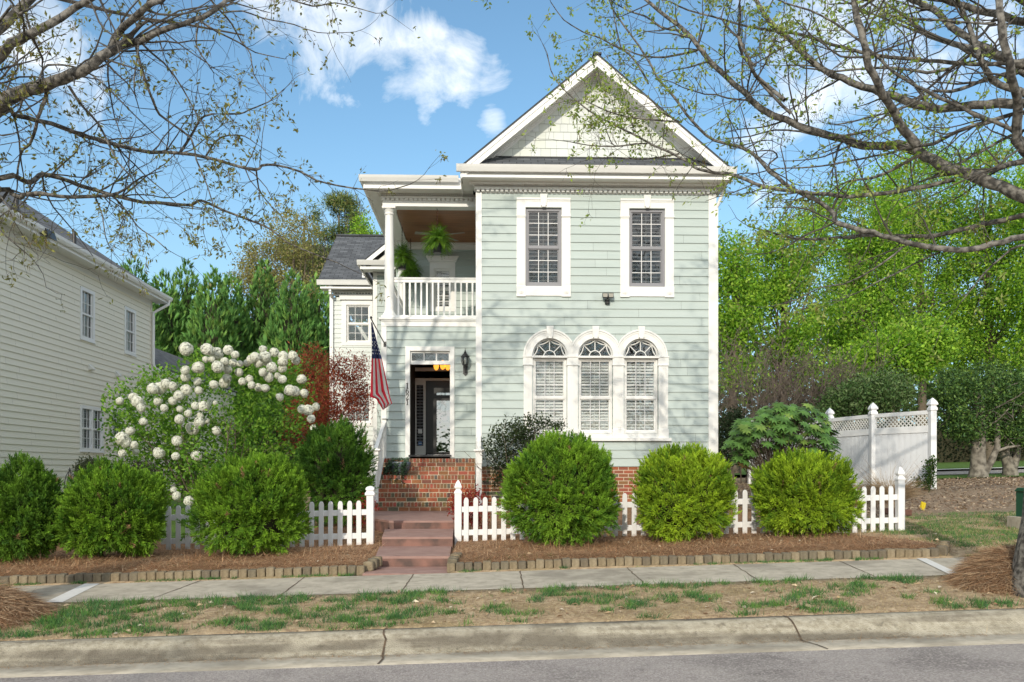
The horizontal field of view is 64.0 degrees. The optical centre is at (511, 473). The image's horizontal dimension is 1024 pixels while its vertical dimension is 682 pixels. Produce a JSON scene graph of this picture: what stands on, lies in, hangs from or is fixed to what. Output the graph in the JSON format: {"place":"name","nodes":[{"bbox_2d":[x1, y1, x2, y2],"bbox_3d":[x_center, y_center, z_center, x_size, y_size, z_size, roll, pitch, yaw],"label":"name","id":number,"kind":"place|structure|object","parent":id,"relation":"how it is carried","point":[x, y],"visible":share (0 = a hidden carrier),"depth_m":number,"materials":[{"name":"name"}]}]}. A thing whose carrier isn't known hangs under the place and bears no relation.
{"place":"outdoors","nodes":[
{"label":"outdoors","id":0,"kind":"place"},
{"bbox_2d":[10,557,969,602],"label":"sidewalk","id":1,"kind":"structure","parent":0,"point":[508,579],"depth_m":8.96,"materials":[{"name":"concrete"}]},
{"bbox_2d":[47,583,99,601],"bbox_3d":[-4.716,1.279,8.827,0.168,0.024,1.254,0,0,-11],"label":"sidewalk strip","id":2,"kind":"object","parent":1,"relation":"on","point":[71,593],"visible":1,"depth_m":8.74,"materials":[{"name":"concrete"}]},
{"bbox_2d":[917,558,954,573],"bbox_3d":[4.723,1.024,9.103,0.116,0.038,1.276,0,0,12],"label":"sidewalk strip","id":3,"kind":"object","parent":1,"relation":"on","point":[936,565],"visible":0.82,"depth_m":9.15,"materials":[{"name":"concrete"}]},
{"bbox_2d":[0,643,1023,681],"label":"road","id":4,"kind":"structure","parent":0,"point":[988,663],"depth_m":5.71,"materials":[{"name":"grey asphalt"}]},
{"bbox_2d":[0,467,1023,668],"bbox_3d":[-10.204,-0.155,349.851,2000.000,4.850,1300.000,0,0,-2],"label":"ground","id":5,"kind":"structure","parent":0,"point":[763,595],"depth_m":7.55,"materials":[{"name":"green plant"}]},
{"bbox_2d":[0,578,66,628],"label":"pine straw heap","id":6,"kind":"object","parent":5,"relation":"on","point":[21,606],"visible":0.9,"depth_m":7.42,"materials":[{"name":"brown plant"}]},
{"bbox_2d":[56,573,67,582],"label":"edging block","id":7,"kind":"structure","parent":5,"relation":"on","point":[60,577],"depth_m":9.54,"materials":[{"name":"beige concrete"}]},
{"bbox_2d":[111,572,122,581],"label":"edging block","id":8,"kind":"structure","parent":5,"relation":"on","point":[115,576],"depth_m":9.56,"materials":[{"name":"beige concrete"}]},
{"bbox_2d":[0,186,236,491],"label":"neighbour house","id":9,"kind":"structure","parent":5,"relation":"on","point":[59,370],"depth_m":21.76,"materials":[{"name":"beige wood"}]},
{"bbox_2d":[80,286,95,343],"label":"window","id":10,"kind":"structure","parent":9,"relation":"in","point":[84,298],"depth_m":23.00,"materials":[{"name":"white plastic"}]},
{"bbox_2d":[80,404,104,452],"bbox_3d":[-11.912,-1.239,23.141,0.175,1.303,1.394,0,0,-2],"label":"window","id":11,"kind":"structure","parent":9,"relation":"in","point":[91,428],"depth_m":23.09,"materials":[{"name":"white plastic"}]},
{"bbox_2d":[124,306,136,356],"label":"window","id":12,"kind":"structure","parent":9,"relation":"in","point":[127,342],"depth_m":25.70,"materials":[{"name":"white plastic"}]},
{"bbox_2d":[78,500,209,538],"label":"lawn","id":13,"kind":"structure","parent":5,"relation":"on","point":[173,524],"depth_m":15.20,"materials":[{"name":"green plant"}]},
{"bbox_2d":[61,452,103,490],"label":"grey shrub","id":14,"kind":"object","parent":13,"relation":"on","point":[83,465],"visible":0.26,"depth_m":16.79,"materials":[{"name":"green plant"}]},
{"bbox_2d":[123,455,165,475],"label":"grey shrub","id":15,"kind":"object","parent":13,"relation":"on","point":[140,463],"visible":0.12,"depth_m":17.26,"materials":[{"name":"green plant"}]},
{"bbox_2d":[0,0,448,312],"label":"street oak","id":16,"kind":"object","parent":5,"relation":"on","point":[39,86],"visible":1,"depth_m":7.34,"materials":[{"name":"brown plant"}]},
{"bbox_2d":[220,569,230,578],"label":"edging block","id":17,"kind":"structure","parent":5,"relation":"on","point":[224,573],"depth_m":9.58,"materials":[{"name":"beige concrete"}]},
{"bbox_2d":[222,234,282,317],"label":"olive tree","id":18,"kind":"object","parent":5,"relation":"on","point":[252,269],"visible":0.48,"depth_m":46.19,"materials":[{"name":"green plant"}]},
{"bbox_2d":[266,567,275,576],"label":"edging block","id":19,"kind":"structure","parent":5,"relation":"on","point":[270,571],"depth_m":9.61,"materials":[{"name":"beige concrete"}]},
{"bbox_2d":[232,204,335,310],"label":"olive tree","id":20,"kind":"object","parent":5,"relation":"on","point":[294,264],"visible":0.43,"depth_m":47.20,"materials":[{"name":"green plant"}]},
{"bbox_2d":[265,191,327,292],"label":"pine","id":21,"kind":"object","parent":5,"relation":"on","point":[318,213],"visible":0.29,"depth_m":52.99,"materials":[{"name":"green plant"}]},
{"bbox_2d":[305,188,372,321],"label":"pine","id":22,"kind":"object","parent":5,"relation":"on","point":[333,230],"visible":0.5,"depth_m":51.25,"materials":[{"name":"green plant"}]},
{"bbox_2d":[273,339,421,470],"bbox_3d":[-3.852,-1.219,19.455,3.687,3.921,4.276,0,0,-2],"label":"red maple","id":23,"kind":"object","parent":5,"relation":"on","point":[327,404],"visible":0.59,"depth_m":19.22,"materials":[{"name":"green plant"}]},
{"bbox_2d":[363,561,373,570],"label":"edging block","id":24,"kind":"structure","parent":5,"relation":"on","point":[369,565],"depth_m":9.77,"materials":[{"name":"beige concrete"}]},
{"bbox_2d":[355,511,472,575],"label":"concrete steps","id":25,"kind":"structure","parent":5,"relation":"on","point":[418,542],"depth_m":11.69,"materials":[{"name":"pink concrete"}]},
{"bbox_2d":[374,459,474,510],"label":"brick steps","id":26,"kind":"structure","parent":25,"relation":"on","point":[429,485],"depth_m":17.39,"materials":[{"name":"red brick"}]},
{"bbox_2d":[371,416,386,502],"bbox_3d":[-2.831,-0.338,17.510,0.220,1.876,1.490,0,0,-2],"label":"step railing","id":27,"kind":"object","parent":26,"relation":"on","point":[380,447],"visible":0.67,"depth_m":17.43,"materials":[{"name":"white paint"}]},
{"bbox_2d":[381,457,410,483],"bbox_3d":[-2.573,-0.033,17.855,0.743,0.677,0.602,0,0,-2],"label":"planter","id":28,"kind":"object","parent":26,"relation":"on","point":[397,467],"visible":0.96,"depth_m":17.70,"materials":[{"name":"green ceramic"}]},
{"bbox_2d":[474,435,483,503],"bbox_3d":[-0.691,-0.020,17.142,0.220,1.599,0.629,0,0,-2],"label":"step railing","id":29,"kind":"object","parent":26,"relation":"on","point":[478,451],"visible":0.69,"depth_m":16.89,"materials":[{"name":"white paint"}]},
{"bbox_2d":[0,517,965,575],"bbox_3d":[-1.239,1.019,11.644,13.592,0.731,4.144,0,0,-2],"label":"pine straw","id":30,"kind":"object","parent":5,"relation":"on","point":[174,558],"visible":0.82,"depth_m":10.55,"materials":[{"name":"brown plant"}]},
{"bbox_2d":[0,450,65,563],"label":"cedar bush","id":31,"kind":"object","parent":30,"relation":"on","point":[30,490],"visible":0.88,"depth_m":10.72,"materials":[{"name":"green plant"}]},
{"bbox_2d":[49,455,172,558],"bbox_3d":[-5.448,0.486,11.185,1.605,1.500,1.549,0,0,-2],"label":"cedar bush","id":32,"kind":"object","parent":30,"relation":"on","point":[114,505],"visible":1,"depth_m":10.78,"materials":[{"name":"green plant"}]},
{"bbox_2d":[94,342,319,513],"bbox_3d":[-5.998,-0.744,16.046,4.816,3.729,3.320,0,0,-2],"label":"snowball shrub","id":33,"kind":"object","parent":30,"relation":"on","point":[269,372],"visible":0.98,"depth_m":15.83,"materials":[{"name":"green plant"}]},
{"bbox_2d":[176,450,317,556],"bbox_3d":[-3.572,0.444,11.178,1.764,1.548,1.616,0,0,-2],"label":"cedar bush","id":34,"kind":"object","parent":30,"relation":"on","point":[250,503],"visible":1,"depth_m":10.74,"materials":[{"name":"green plant"}]},
{"bbox_2d":[161,486,375,549],"bbox_3d":[-3.634,0.683,12.234,3.167,0.990,0.144,0,0,-2],"label":"picket fence","id":35,"kind":"object","parent":30,"relation":"on","point":[330,536],"visible":0.32,"depth_m":12.22,"materials":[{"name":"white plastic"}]},
{"bbox_2d":[293,413,378,526],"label":"cedar bush","id":36,"kind":"object","parent":30,"relation":"on","point":[336,469],"visible":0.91,"depth_m":14.16,"materials":[{"name":"green plant"}]},
{"bbox_2d":[352,492,381,532],"bbox_3d":[-2.459,0.673,13.541,0.505,0.736,0.483,0,0,-35],"label":"nandina","id":37,"kind":"object","parent":30,"relation":"on","point":[362,506],"visible":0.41,"depth_m":13.51,"materials":[{"name":"red plant"}]},
{"bbox_2d":[6,526,1015,633],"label":"fallen leaves","id":38,"kind":"object","parent":5,"relation":"on","point":[415,601],"visible":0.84,"depth_m":7.80,"materials":[{"name":"brown plant"}]},
{"bbox_2d":[0,608,1023,667],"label":"kerb","id":39,"kind":"structure","parent":5,"relation":"on","point":[147,649],"depth_m":6.65,"materials":[{"name":"concrete"}]},
{"bbox_2d":[0,634,1023,677],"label":"gutter","id":40,"kind":"object","parent":5,"relation":"on","point":[220,665],"visible":0.99,"depth_m":6.26,"materials":[{"name":"concrete"}]},
{"bbox_2d":[316,52,736,505],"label":"house","id":41,"kind":"structure","parent":5,"relation":"on","point":[516,283],"depth_m":17.60,"materials":[{"name":"green paint"}]},
{"bbox_2d":[339,295,372,345],"bbox_3d":[-5.200,-5.095,27.365,1.092,1.645,0.210,0,0,-2],"label":"window","id":42,"kind":"structure","parent":41,"relation":"in","point":[347,301],"depth_m":27.34,"materials":[{"name":"white paint"}]},
{"bbox_2d":[342,389,372,425],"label":"window","id":43,"kind":"structure","parent":41,"relation":"in","point":[370,414],"depth_m":27.39,"materials":[{"name":"white paint"}]},
{"bbox_2d":[370,316,391,409],"bbox_3d":[-2.757,-2.310,17.634,0.363,1.945,1.213,0,0,8],"label":"flag","id":44,"kind":"object","parent":41,"relation":"attached to","point":[379,392],"visible":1,"depth_m":17.28,"materials":[{"name":"multicoloured fabric"}]},
{"bbox_2d":[394,227,417,274],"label":"hanging fern","id":45,"kind":"object","parent":41,"relation":"hanging from","point":[402,260],"visible":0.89,"depth_m":19.74,"materials":[{"name":"green plant"}]},
{"bbox_2d":[398,238,422,284],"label":"hanging fern","id":46,"kind":"object","parent":41,"relation":"hanging from","point":[414,272],"visible":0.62,"depth_m":20.73,"materials":[{"name":"green plant"}]},
{"bbox_2d":[419,211,455,257],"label":"hanging fern","id":47,"kind":"object","parent":41,"relation":"hanging from","point":[439,244],"visible":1,"depth_m":18.33,"materials":[{"name":"green plant"}]},
{"bbox_2d":[426,381,449,454],"bbox_3d":[-1.679,-1.346,19.829,0.798,1.776,0.040,0,0,-2],"label":"storm door","id":48,"kind":"structure","parent":41,"relation":"in","point":[437,392],"depth_m":19.81,"materials":[{"name":"black paint"}]},
{"bbox_2d":[426,256,458,311],"bbox_3d":[-1.803,-4.906,21.271,0.863,1.416,0.310,0,0,-2],"label":"window","id":49,"kind":"structure","parent":41,"relation":"in","point":[438,264],"depth_m":21.23,"materials":[{"name":"white paint"}]},
{"bbox_2d":[461,350,468,375],"bbox_3d":[-1.037,-2.475,18.172,0.200,0.603,0.248,0,0,-2],"label":"wall lantern","id":50,"kind":"object","parent":41,"relation":"attached to","point":[465,355],"depth_m":18.14,"materials":[{"name":"black metal"}]},
{"bbox_2d":[516,194,570,296],"bbox_3d":[0.670,-4.868,17.576,1.172,2.184,0.262,0,0,-2],"label":"window","id":51,"kind":"structure","parent":41,"relation":"in","point":[524,288],"depth_m":17.50,"materials":[{"name":"white paint"}]},
{"bbox_2d":[533,358,566,432],"bbox_3d":[0.805,-1.665,17.646,0.730,1.603,0.160,0,0,-2],"label":"window","id":52,"kind":"structure","parent":41,"relation":"in","point":[554,373],"depth_m":17.67,"materials":[{"name":"white paint"}]},
{"bbox_2d":[578,359,611,432],"bbox_3d":[1.785,-1.665,17.675,0.730,1.603,0.160,0,0,-2],"label":"window","id":53,"kind":"structure","parent":41,"relation":"in","point":[603,423],"depth_m":17.70,"materials":[{"name":"white paint"}]},
{"bbox_2d":[523,326,671,440],"bbox_3d":[1.804,-1.923,17.552,3.216,2.454,0.157,0,0,-2],"label":"window trim","id":54,"kind":"structure","parent":41,"relation":"in","point":[572,348],"depth_m":17.53,"materials":[{"name":"white paint"}]},
{"bbox_2d":[624,359,657,432],"bbox_3d":[2.767,-1.665,17.703,0.730,1.603,0.160,0,0,-2],"label":"window","id":55,"kind":"structure","parent":41,"relation":"in","point":[635,421],"depth_m":17.73,"materials":[{"name":"white paint"}]},
{"bbox_2d":[620,195,674,297],"bbox_3d":[2.893,-4.868,17.641,1.172,2.184,0.262,0,0,-2],"label":"window","id":56,"kind":"structure","parent":41,"relation":"in","point":[665,287],"depth_m":17.57,"materials":[{"name":"white paint"}]},
{"bbox_2d":[624,556,632,565],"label":"edging block","id":57,"kind":"structure","parent":5,"relation":"on","point":[628,560],"depth_m":9.73,"materials":[{"name":"beige concrete"}]},
{"bbox_2d":[650,555,659,564],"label":"edging block","id":58,"kind":"structure","parent":5,"relation":"on","point":[654,559],"depth_m":9.73,"materials":[{"name":"beige concrete"}]},
{"bbox_2d":[354,291,1023,456],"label":"distant wood","id":59,"kind":"object","parent":5,"relation":"on","point":[816,357],"visible":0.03,"depth_m":76.19,"materials":[{"name":"green plant"}]},
{"bbox_2d":[453,506,937,562],"bbox_3d":[2.179,0.815,13.699,6.086,0.540,7.540,0,0,-2],"label":"planting bed","id":60,"kind":"object","parent":5,"relation":"on","point":[630,536],"visible":0.24,"depth_m":10.79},
{"bbox_2d":[446,480,491,529],"bbox_3d":[-0.674,0.562,13.006,0.760,0.946,0.753,0,0,-2],"label":"nandina","id":61,"kind":"object","parent":60,"relation":"on","point":[477,493],"visible":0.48,"depth_m":12.91,"materials":[{"name":"red plant"}]},
{"bbox_2d":[459,411,567,489],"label":"glossy shrub","id":62,"kind":"object","parent":60,"relation":"on","point":[519,430],"visible":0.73,"depth_m":16.69,"materials":[{"name":"green plant"}]},
{"bbox_2d":[493,427,622,546],"bbox_3d":[0.651,0.202,11.381,1.836,1.699,1.708,0,0,-2],"label":"cedar bush","id":63,"kind":"object","parent":60,"relation":"on","point":[565,492],"visible":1,"depth_m":10.92,"materials":[{"name":"green plant"}]},
{"bbox_2d":[454,467,905,544],"bbox_3d":[2.558,0.504,12.415,6.858,1.217,0.120,0,0,-2],"label":"picket fence","id":64,"kind":"object","parent":60,"relation":"on","point":[898,497],"visible":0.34,"depth_m":12.39,"materials":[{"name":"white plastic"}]},
{"bbox_2d":[628,441,741,542],"bbox_3d":[2.438,0.309,11.564,1.643,1.556,1.564,0,0,-2],"label":"cedar bush","id":65,"kind":"object","parent":60,"relation":"on","point":[678,486],"visible":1,"depth_m":11.16,"materials":[{"name":"green plant"}]},
{"bbox_2d":[748,445,865,537],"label":"cedar bush","id":66,"kind":"object","parent":60,"relation":"on","point":[801,489],"visible":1,"depth_m":11.38,"materials":[{"name":"green plant"}]},
{"bbox_2d":[448,0,1023,597],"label":"street oak","id":67,"kind":"object","parent":5,"relation":"on","point":[978,50],"visible":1,"depth_m":7.87,"materials":[{"name":"brown plant"}]},
{"bbox_2d":[718,325,837,483],"bbox_3d":[7.269,-2.148,25.972,5.379,4.958,6.480,0,0,40],"label":"bare shrub","id":68,"kind":"object","parent":5,"relation":"on","point":[731,396],"visible":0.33,"depth_m":25.16,"materials":[{"name":"brown plant"}]},
{"bbox_2d":[718,318,900,454],"bbox_3d":[8.827,-2.400,26.547,6.163,5.561,6.541,0,0,-40],"label":"bare shrub","id":69,"kind":"object","parent":5,"relation":"on","point":[822,390],"visible":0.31,"depth_m":25.66,"materials":[{"name":"brown plant"}]},
{"bbox_2d":[744,335,926,430],"bbox_3d":[10.422,-2.201,27.158,5.253,4.853,5.485,0,0,-2],"label":"bare shrub","id":70,"kind":"object","parent":5,"relation":"on","point":[813,381],"visible":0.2,"depth_m":26.32,"materials":[{"name":"brown plant"}]},
{"bbox_2d":[810,360,927,429],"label":"dark evergreen","id":71,"kind":"object","parent":5,"relation":"on","point":[877,392],"visible":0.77,"depth_m":23.74,"materials":[{"name":"green plant"}]},
{"bbox_2d":[893,548,904,557],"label":"edging block","id":72,"kind":"structure","parent":5,"relation":"on","point":[899,553],"depth_m":9.82,"materials":[{"name":"beige concrete"}]},
{"bbox_2d":[927,547,938,556],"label":"edging block","id":73,"kind":"structure","parent":5,"relation":"on","point":[934,551],"depth_m":9.83,"materials":[{"name":"beige concrete"}]},
{"bbox_2d":[936,545,947,555],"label":"edging block","id":74,"kind":"structure","parent":5,"relation":"on","point":[943,550],"depth_m":9.90,"materials":[{"name":"beige concrete"}]},
{"bbox_2d":[935,536,1020,595],"bbox_3d":[4.897,0.925,7.886,1.636,0.752,1.372,0,0,-2],"label":"pine straw heap","id":75,"kind":"object","parent":5,"relation":"on","point":[988,570],"visible":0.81,"depth_m":7.77,"materials":[{"name":"brown plant"}]},
{"bbox_2d":[937,473,1023,478],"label":"grass edge","id":76,"kind":"object","parent":5,"relation":"on","point":[965,476],"depth_m":25.39,"materials":[{"name":"green plant"}]},
{"bbox_2d":[922,354,1023,478],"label":"holly tree","id":77,"kind":"object","parent":76,"relation":"on","point":[963,421],"visible":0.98,"depth_m":24.04,"materials":[{"name":"green plant"}]},
{"bbox_2d":[968,360,1023,476],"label":"holly tree","id":78,"kind":"object","parent":76,"relation":"on","point":[1011,429],"visible":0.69,"depth_m":24.51,"materials":[{"name":"green plant"}]},
{"bbox_2d":[1007,488,1023,528],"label":"utility box","id":79,"kind":"object","parent":5,"relation":"on","point":[1013,521],"visible":0.85,"depth_m":12.51,"materials":[{"name":"metal"}]},
{"bbox_2d":[0,0,1023,451],"label":"sky","id":80,"kind":"structure","parent":0,"point":[472,70],"materials":[{"name":"blue"}]},
{"bbox_2d":[283,460,1023,484],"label":"grass bank","id":81,"kind":"structure","parent":0,"point":[950,465],"depth_m":35.41,"materials":[{"name":"green plant"}]},
{"bbox_2d":[120,254,173,353],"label":"cypress","id":82,"kind":"object","parent":81,"relation":"on","point":[159,342],"visible":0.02,"depth_m":37.53,"materials":[{"name":"green plant"}]},
{"bbox_2d":[149,268,189,357],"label":"cypress","id":83,"kind":"object","parent":81,"relation":"on","point":[172,326],"visible":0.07,"depth_m":38.77,"materials":[{"name":"green plant"}]},
{"bbox_2d":[167,258,203,354],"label":"cypress","id":84,"kind":"object","parent":81,"relation":"on","point":[186,295],"visible":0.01,"depth_m":40.38,"materials":[{"name":"green plant"}]},
{"bbox_2d":[178,263,256,456],"bbox_3d":[-13.760,-4.501,37.610,6.092,10.386,5.368,0,0,-2],"label":"cypress","id":85,"kind":"object","parent":81,"relation":"on","point":[212,327],"visible":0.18,"depth_m":37.06,"materials":[{"name":"green plant"}]},
{"bbox_2d":[216,272,258,445],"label":"cypress","id":86,"kind":"object","parent":81,"relation":"on","point":[244,322],"visible":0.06,"depth_m":38.85,"materials":[{"name":"green plant"}]},
{"bbox_2d":[242,257,281,355],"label":"cypress","id":87,"kind":"object","parent":81,"relation":"on","point":[261,315],"visible":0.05,"depth_m":40.28,"materials":[{"name":"green plant"}]},
{"bbox_2d":[239,268,329,468],"bbox_3d":[-10.075,-4.461,37.719,5.369,10.106,6.146,0,0,-2],"label":"cypress","id":88,"kind":"object","parent":81,"relation":"on","point":[293,329],"visible":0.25,"depth_m":37.02,"materials":[{"name":"green plant"}]},
{"bbox_2d":[298,271,329,422],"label":"cypress","id":89,"kind":"object","parent":81,"relation":"on","point":[324,321],"visible":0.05,"depth_m":38.90,"materials":[{"name":"green plant"}]},
{"bbox_2d":[345,204,382,326],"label":"green tree","id":90,"kind":"object","parent":81,"relation":"on","point":[363,229],"visible":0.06,"depth_m":45.29,"materials":[{"name":"green plant"}]},
{"bbox_2d":[718,220,773,475],"bbox_3d":[9.018,-5.034,33.301,3.766,10.489,3.331,0,0,43],"label":"green tree","id":91,"kind":"object","parent":81,"relation":"on","point":[733,281],"visible":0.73,"depth_m":32.83,"materials":[{"name":"green plant"}]},
{"bbox_2d":[718,202,867,401],"bbox_3d":[11.947,-5.867,35.486,6.655,11.908,5.391,0,0,-2],"label":"green tree","id":92,"kind":"object","parent":81,"relation":"on","point":[778,283],"visible":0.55,"depth_m":34.64,"materials":[{"name":"green plant"}]},
{"bbox_2d":[789,167,938,428],"bbox_3d":[16.178,-7.237,38.572,7.408,14.234,6.519,0,0,-2],"label":"green tree","id":93,"kind":"object","parent":81,"relation":"on","point":[856,248],"visible":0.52,"depth_m":37.43,"materials":[{"name":"green plant"}]},
{"bbox_2d":[810,304,974,426],"bbox_3d":[14.465,-3.213,31.426,6.121,6.650,4.551,0,0,-2],"label":"green tree","id":94,"kind":"object","parent":81,"relation":"on","point":[915,354],"visible":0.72,"depth_m":30.63,"materials":[{"name":"green plant"}]},
{"bbox_2d":[833,132,1001,425],"bbox_3d":[19.990,-8.580,40.580,7.874,16.606,6.961,0,0,-2],"label":"green tree","id":95,"kind":"object","parent":81,"relation":"on","point":[900,173],"visible":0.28,"depth_m":39.28,"materials":[{"name":"green plant"}]},
{"bbox_2d":[837,419,1023,462],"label":"hedge","id":96,"kind":"object","parent":81,"relation":"on","point":[947,451],"visible":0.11,"depth_m":41.15,"materials":[{"name":"green plant"}]},
{"bbox_2d":[915,131,1023,461],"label":"green tree","id":97,"kind":"object","parent":81,"relation":"on","point":[993,256],"visible":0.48,"depth_m":38.95,"materials":[{"name":"green plant"}]},
{"bbox_2d":[975,167,1023,372],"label":"green tree","id":98,"kind":"object","parent":81,"relation":"on","point":[1015,279],"visible":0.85,"depth_m":37.01,"materials":[{"name":"green plant"}]},
{"bbox_2d":[734,476,1023,516],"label":"wood chip ground","id":99,"kind":"structure","parent":0,"point":[933,511],"depth_m":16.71,"materials":[{"name":"brown wood"}]},
{"bbox_2d":[718,405,750,470],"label":"dark evergreen","id":100,"kind":"object","parent":99,"relation":"on","point":[730,418],"visible":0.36,"depth_m":19.48,"materials":[{"name":"green plant"}]},
{"bbox_2d":[720,401,841,488],"bbox_3d":[5.015,-0.279,15.172,2.386,2.101,1.374,0,0,-2],"label":"fatsia","id":101,"kind":"object","parent":99,"relation":"on","point":[746,433],"visible":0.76,"depth_m":14.87,"materials":[{"name":"green plant"}]},
{"bbox_2d":[747,398,937,488],"bbox_3d":[8.224,-0.628,21.701,0.551,2.164,7.126,0,0,-19],"label":"privacy fence","id":102,"kind":"object","parent":99,"relation":"on","point":[886,448],"visible":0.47,"depth_m":19.45,"materials":[{"name":"white plastic"}]},
{"bbox_2d":[853,456,930,502],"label":"dry grass clump","id":103,"kind":"object","parent":99,"relation":"on","point":[909,492],"visible":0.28,"depth_m":16.27,"materials":[{"name":"brown plant"}]},
{"bbox_2d":[911,455,939,490],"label":"fence vine","id":104,"kind":"object","parent":99,"relation":"on","point":[930,471],"visible":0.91,"depth_m":18.11,"materials":[{"name":"green plant"}]},
{"bbox_2d":[937,469,1023,474],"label":"back street","id":105,"kind":"structure","parent":0,"point":[965,472],"depth_m":29.30,"materials":[{"name":"grey asphalt"}]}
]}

